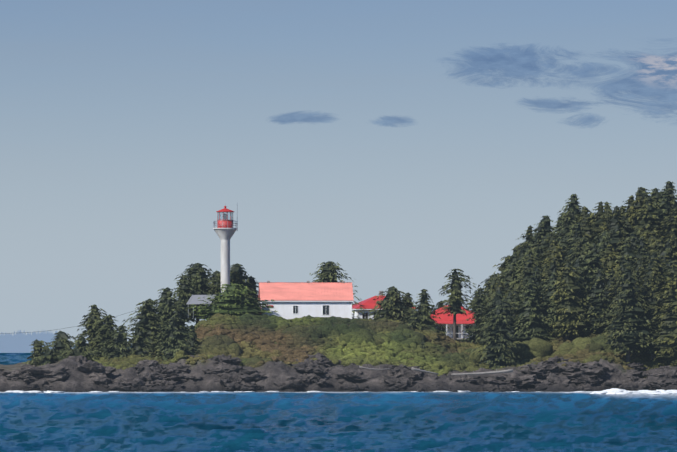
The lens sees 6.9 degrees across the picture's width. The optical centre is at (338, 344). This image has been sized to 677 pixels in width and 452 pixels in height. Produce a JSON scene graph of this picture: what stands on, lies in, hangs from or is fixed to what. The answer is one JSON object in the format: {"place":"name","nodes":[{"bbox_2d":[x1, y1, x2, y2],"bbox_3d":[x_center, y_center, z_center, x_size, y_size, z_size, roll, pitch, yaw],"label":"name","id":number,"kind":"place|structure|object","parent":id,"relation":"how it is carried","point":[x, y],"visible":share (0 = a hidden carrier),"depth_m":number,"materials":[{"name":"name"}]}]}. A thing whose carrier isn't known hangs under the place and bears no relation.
{"place":"outdoors","nodes":[
{"label":"outdoors","id":0,"kind":"place"},
{"bbox_2d":[0,345,131,354],"bbox_3d":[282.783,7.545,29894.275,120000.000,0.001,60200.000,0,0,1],"label":"shoreline","id":1,"kind":"structure","parent":0,"point":[20,353],"depth_m":4822.79,"materials":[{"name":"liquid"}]},
{"bbox_2d":[0,329,72,352],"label":"hills","id":2,"kind":"structure","parent":1,"relation":"on","point":[19,342],"depth_m":5198.65,"materials":[{"name":"blue"}]},
{"bbox_2d":[0,309,138,333],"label":"power line","id":3,"kind":"object","parent":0,"point":[64,328],"visible":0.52,"depth_m":842.03,"materials":[{"name":"grey metal"}]},
{"bbox_2d":[0,322,666,391],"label":"island terrain","id":4,"kind":"structure","parent":0,"point":[273,371],"depth_m":799.05,"materials":[{"name":"grey stone"}]},
{"bbox_2d":[23,339,48,366],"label":"spruce","id":5,"kind":"object","parent":4,"relation":"on","point":[38,347],"visible":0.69,"depth_m":817.45,"materials":[{"name":"green plant"}]},
{"bbox_2d":[33,348,62,365],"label":"spruce","id":6,"kind":"object","parent":4,"relation":"on","point":[48,357],"visible":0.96,"depth_m":813.39,"materials":[{"name":"green plant"}]},
{"bbox_2d":[47,331,75,360],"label":"spruce","id":7,"kind":"object","parent":4,"relation":"on","point":[61,343],"visible":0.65,"depth_m":818.70,"materials":[{"name":"green plant"}]},
{"bbox_2d":[62,335,97,360],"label":"spruce","id":8,"kind":"object","parent":4,"relation":"on","point":[81,347],"visible":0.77,"depth_m":812.87,"materials":[{"name":"green plant"}]},
{"bbox_2d":[77,304,114,354],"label":"spruce","id":9,"kind":"object","parent":4,"relation":"on","point":[93,316],"visible":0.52,"depth_m":823.51,"materials":[{"name":"green plant"}]},
{"bbox_2d":[88,314,118,356],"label":"spruce","id":10,"kind":"object","parent":4,"relation":"on","point":[107,327],"visible":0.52,"depth_m":819.38,"materials":[{"name":"green plant"}]},
{"bbox_2d":[99,325,132,358],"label":"spruce","id":11,"kind":"object","parent":4,"relation":"on","point":[120,342],"visible":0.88,"depth_m":815.11,"materials":[{"name":"green plant"}]},
{"bbox_2d":[126,322,156,356],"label":"spruce","id":12,"kind":"object","parent":4,"relation":"on","point":[139,341],"visible":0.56,"depth_m":815.35,"materials":[{"name":"green plant"}]},
{"bbox_2d":[122,299,165,351],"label":"spruce","id":13,"kind":"object","parent":4,"relation":"on","point":[146,317],"visible":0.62,"depth_m":826.81,"materials":[{"name":"green plant"}]},
{"bbox_2d":[152,287,188,344],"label":"spruce","id":14,"kind":"object","parent":4,"relation":"on","point":[167,307],"visible":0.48,"depth_m":832.85,"materials":[{"name":"green plant"}]},
{"bbox_2d":[149,317,197,362],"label":"spruce","id":15,"kind":"object","parent":4,"relation":"on","point":[174,340],"visible":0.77,"depth_m":811.08,"materials":[{"name":"green plant"}]},
{"bbox_2d":[174,300,190,337],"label":"spruce","id":16,"kind":"object","parent":4,"relation":"on","point":[181,306],"visible":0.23,"depth_m":837.25,"materials":[{"name":"green plant"}]},
{"bbox_2d":[172,275,207,322],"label":"spruce","id":17,"kind":"object","parent":4,"relation":"on","point":[184,294],"visible":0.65,"depth_m":853.02,"materials":[{"name":"green plant"}]},
{"bbox_2d":[181,325,203,349],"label":"spruce","id":18,"kind":"object","parent":4,"relation":"on","point":[191,330],"visible":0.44,"depth_m":817.50,"materials":[{"name":"green plant"}]},
{"bbox_2d":[172,263,220,324],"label":"spruce","id":19,"kind":"object","parent":4,"relation":"on","point":[197,272],"visible":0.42,"depth_m":857.27,"materials":[{"name":"green plant"}]},
{"bbox_2d":[187,295,214,317],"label":"solar panels","id":20,"kind":"object","parent":4,"relation":"on","point":[193,299],"visible":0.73,"depth_m":847.98,"materials":[{"name":"grey"}]},
{"bbox_2d":[194,305,220,324],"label":"shore pine","id":21,"kind":"object","parent":4,"relation":"on","point":[209,314],"visible":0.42,"depth_m":843.39,"materials":[{"name":"green plant"}]},
{"bbox_2d":[207,270,220,303],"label":"spruce","id":22,"kind":"object","parent":4,"relation":"on","point":[216,273],"visible":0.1,"depth_m":866.57,"materials":[{"name":"green plant"}]},
{"bbox_2d":[213,206,237,295],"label":"lighthouse tower","id":23,"kind":"structure","parent":4,"relation":"on","point":[224,230],"depth_m":859.11,"materials":[{"name":"concrete"}]},
{"bbox_2d":[189,283,277,315],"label":"shore pine","id":24,"kind":"object","parent":4,"relation":"on","point":[231,301],"visible":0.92,"depth_m":843.67,"materials":[{"name":"green plant"}]},
{"bbox_2d":[214,263,258,305],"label":"spruce","id":25,"kind":"object","parent":4,"relation":"on","point":[237,272],"visible":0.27,"depth_m":862.72,"materials":[{"name":"green plant"}]},
{"bbox_2d":[244,276,259,305],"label":"spruce","id":26,"kind":"object","parent":4,"relation":"on","point":[253,285],"visible":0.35,"depth_m":864.88,"materials":[{"name":"green plant"}]},
{"bbox_2d":[243,297,272,316],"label":"shore pine","id":27,"kind":"object","parent":4,"relation":"on","point":[253,305],"visible":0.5,"depth_m":845.39,"materials":[{"name":"green plant"}]},
{"bbox_2d":[258,281,353,318],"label":"building","id":28,"kind":"structure","parent":4,"relation":"on","point":[292,300],"depth_m":848.03,"materials":[{"name":"white"}]},
{"bbox_2d":[308,352,326,357],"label":"slope outcrops","id":29,"kind":"object","parent":4,"relation":"on","point":[318,354],"visible":0.04,"depth_m":810.93,"materials":[{"name":"grey stone"}]},
{"bbox_2d":[309,261,365,318],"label":"spruce","id":30,"kind":"object","parent":4,"relation":"on","point":[328,271],"visible":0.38,"depth_m":868.17,"materials":[{"name":"green plant"}]},
{"bbox_2d":[0,354,676,391],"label":"shore boulders","id":31,"kind":"object","parent":4,"relation":"on","point":[230,371],"visible":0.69,"depth_m":798.79,"materials":[{"name":"grey stone"}]},
{"bbox_2d":[359,365,390,369],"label":"drift log","id":32,"kind":"object","parent":4,"relation":"on","point":[372,368],"visible":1,"depth_m":799.95,"materials":[{"name":"grey wood"}]},
{"bbox_2d":[86,310,675,377],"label":"slope brush","id":33,"kind":"object","parent":4,"relation":"on","point":[304,337],"visible":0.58,"depth_m":819.59,"materials":[{"name":"green plant"}]},
{"bbox_2d":[352,291,412,318],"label":"keepers house","id":34,"kind":"structure","parent":4,"relation":"on","point":[370,303],"depth_m":885.67,"materials":[{"name":"white"}]},
{"bbox_2d":[363,286,415,321],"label":"spruce","id":35,"kind":"object","parent":4,"relation":"on","point":[393,307],"visible":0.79,"depth_m":868.06,"materials":[{"name":"green plant"}]},
{"bbox_2d":[194,320,590,363],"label":"bushes","id":36,"kind":"object","parent":4,"relation":"on","point":[534,347],"visible":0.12,"depth_m":815.94,"materials":[{"name":"green plant"}]},
{"bbox_2d":[401,292,417,320],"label":"spruce","id":37,"kind":"object","parent":4,"relation":"on","point":[411,305],"visible":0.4,"depth_m":876.88,"materials":[{"name":"green plant"}]},
{"bbox_2d":[400,310,424,331],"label":"spruce","id":38,"kind":"object","parent":4,"relation":"on","point":[414,321],"visible":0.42,"depth_m":833.05,"materials":[{"name":"green plant"}]},
{"bbox_2d":[418,341,426,348],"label":"bush","id":39,"kind":"object","parent":4,"relation":"on","point":[422,345],"visible":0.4,"depth_m":821.28,"materials":[{"name":"green plant"}]},
{"bbox_2d":[399,289,450,333],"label":"spruce","id":40,"kind":"object","parent":4,"relation":"on","point":[423,308],"visible":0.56,"depth_m":841.02,"materials":[{"name":"green plant"}]},
{"bbox_2d":[411,367,438,374],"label":"drift log","id":41,"kind":"object","parent":4,"relation":"on","point":[415,369],"visible":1,"depth_m":799.05,"materials":[{"name":"grey wood"}]},
{"bbox_2d":[431,305,475,341],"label":"keepers house","id":42,"kind":"structure","parent":4,"relation":"on","point":[461,321],"depth_m":861.32,"materials":[{"name":"white"}]},
{"bbox_2d":[431,269,489,339],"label":"tree","id":43,"kind":"object","parent":4,"relation":"on","point":[455,301],"visible":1,"depth_m":837.14,"materials":[{"name":"green plant"}]},
{"bbox_2d":[470,290,477,310],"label":"spruce","id":44,"kind":"object","parent":4,"relation":"on","point":[476,292],"visible":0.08,"depth_m":877.03,"materials":[{"name":"green plant"}]},
{"bbox_2d":[460,287,491,343],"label":"spruce","id":45,"kind":"object","parent":4,"relation":"on","point":[481,301],"visible":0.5,"depth_m":844.52,"materials":[{"name":"green plant"}]},
{"bbox_2d":[451,369,512,374],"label":"drift log","id":46,"kind":"object","parent":4,"relation":"on","point":[501,371],"visible":1,"depth_m":798.16,"materials":[{"name":"grey wood"}]},
{"bbox_2d":[487,292,518,333],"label":"spruce","id":47,"kind":"object","parent":4,"relation":"on","point":[508,297],"visible":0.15,"depth_m":828.99,"materials":[{"name":"green plant"}]},
{"bbox_2d":[464,181,676,368],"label":"forest trees","id":48,"kind":"object","parent":4,"relation":"on","point":[616,267],"visible":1,"depth_m":824.81,"materials":[{"name":"green plant"}]},
{"bbox_2d":[0,355,676,451],"bbox_3d":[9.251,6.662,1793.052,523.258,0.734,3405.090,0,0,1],"label":"sea waves","id":49,"kind":"object","parent":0,"point":[320,422],"visible":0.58,"depth_m":483.82,"materials":[{"name":"liquid"}]},
{"bbox_2d":[0,388,676,394],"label":"surf foam","id":50,"kind":"object","parent":49,"relation":"on","point":[616,391],"visible":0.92,"depth_m":781.10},
{"bbox_2d":[0,0,676,343],"label":"sky","id":51,"kind":"structure","parent":0,"point":[403,145],"materials":[{"name":"blue"}]}
]}

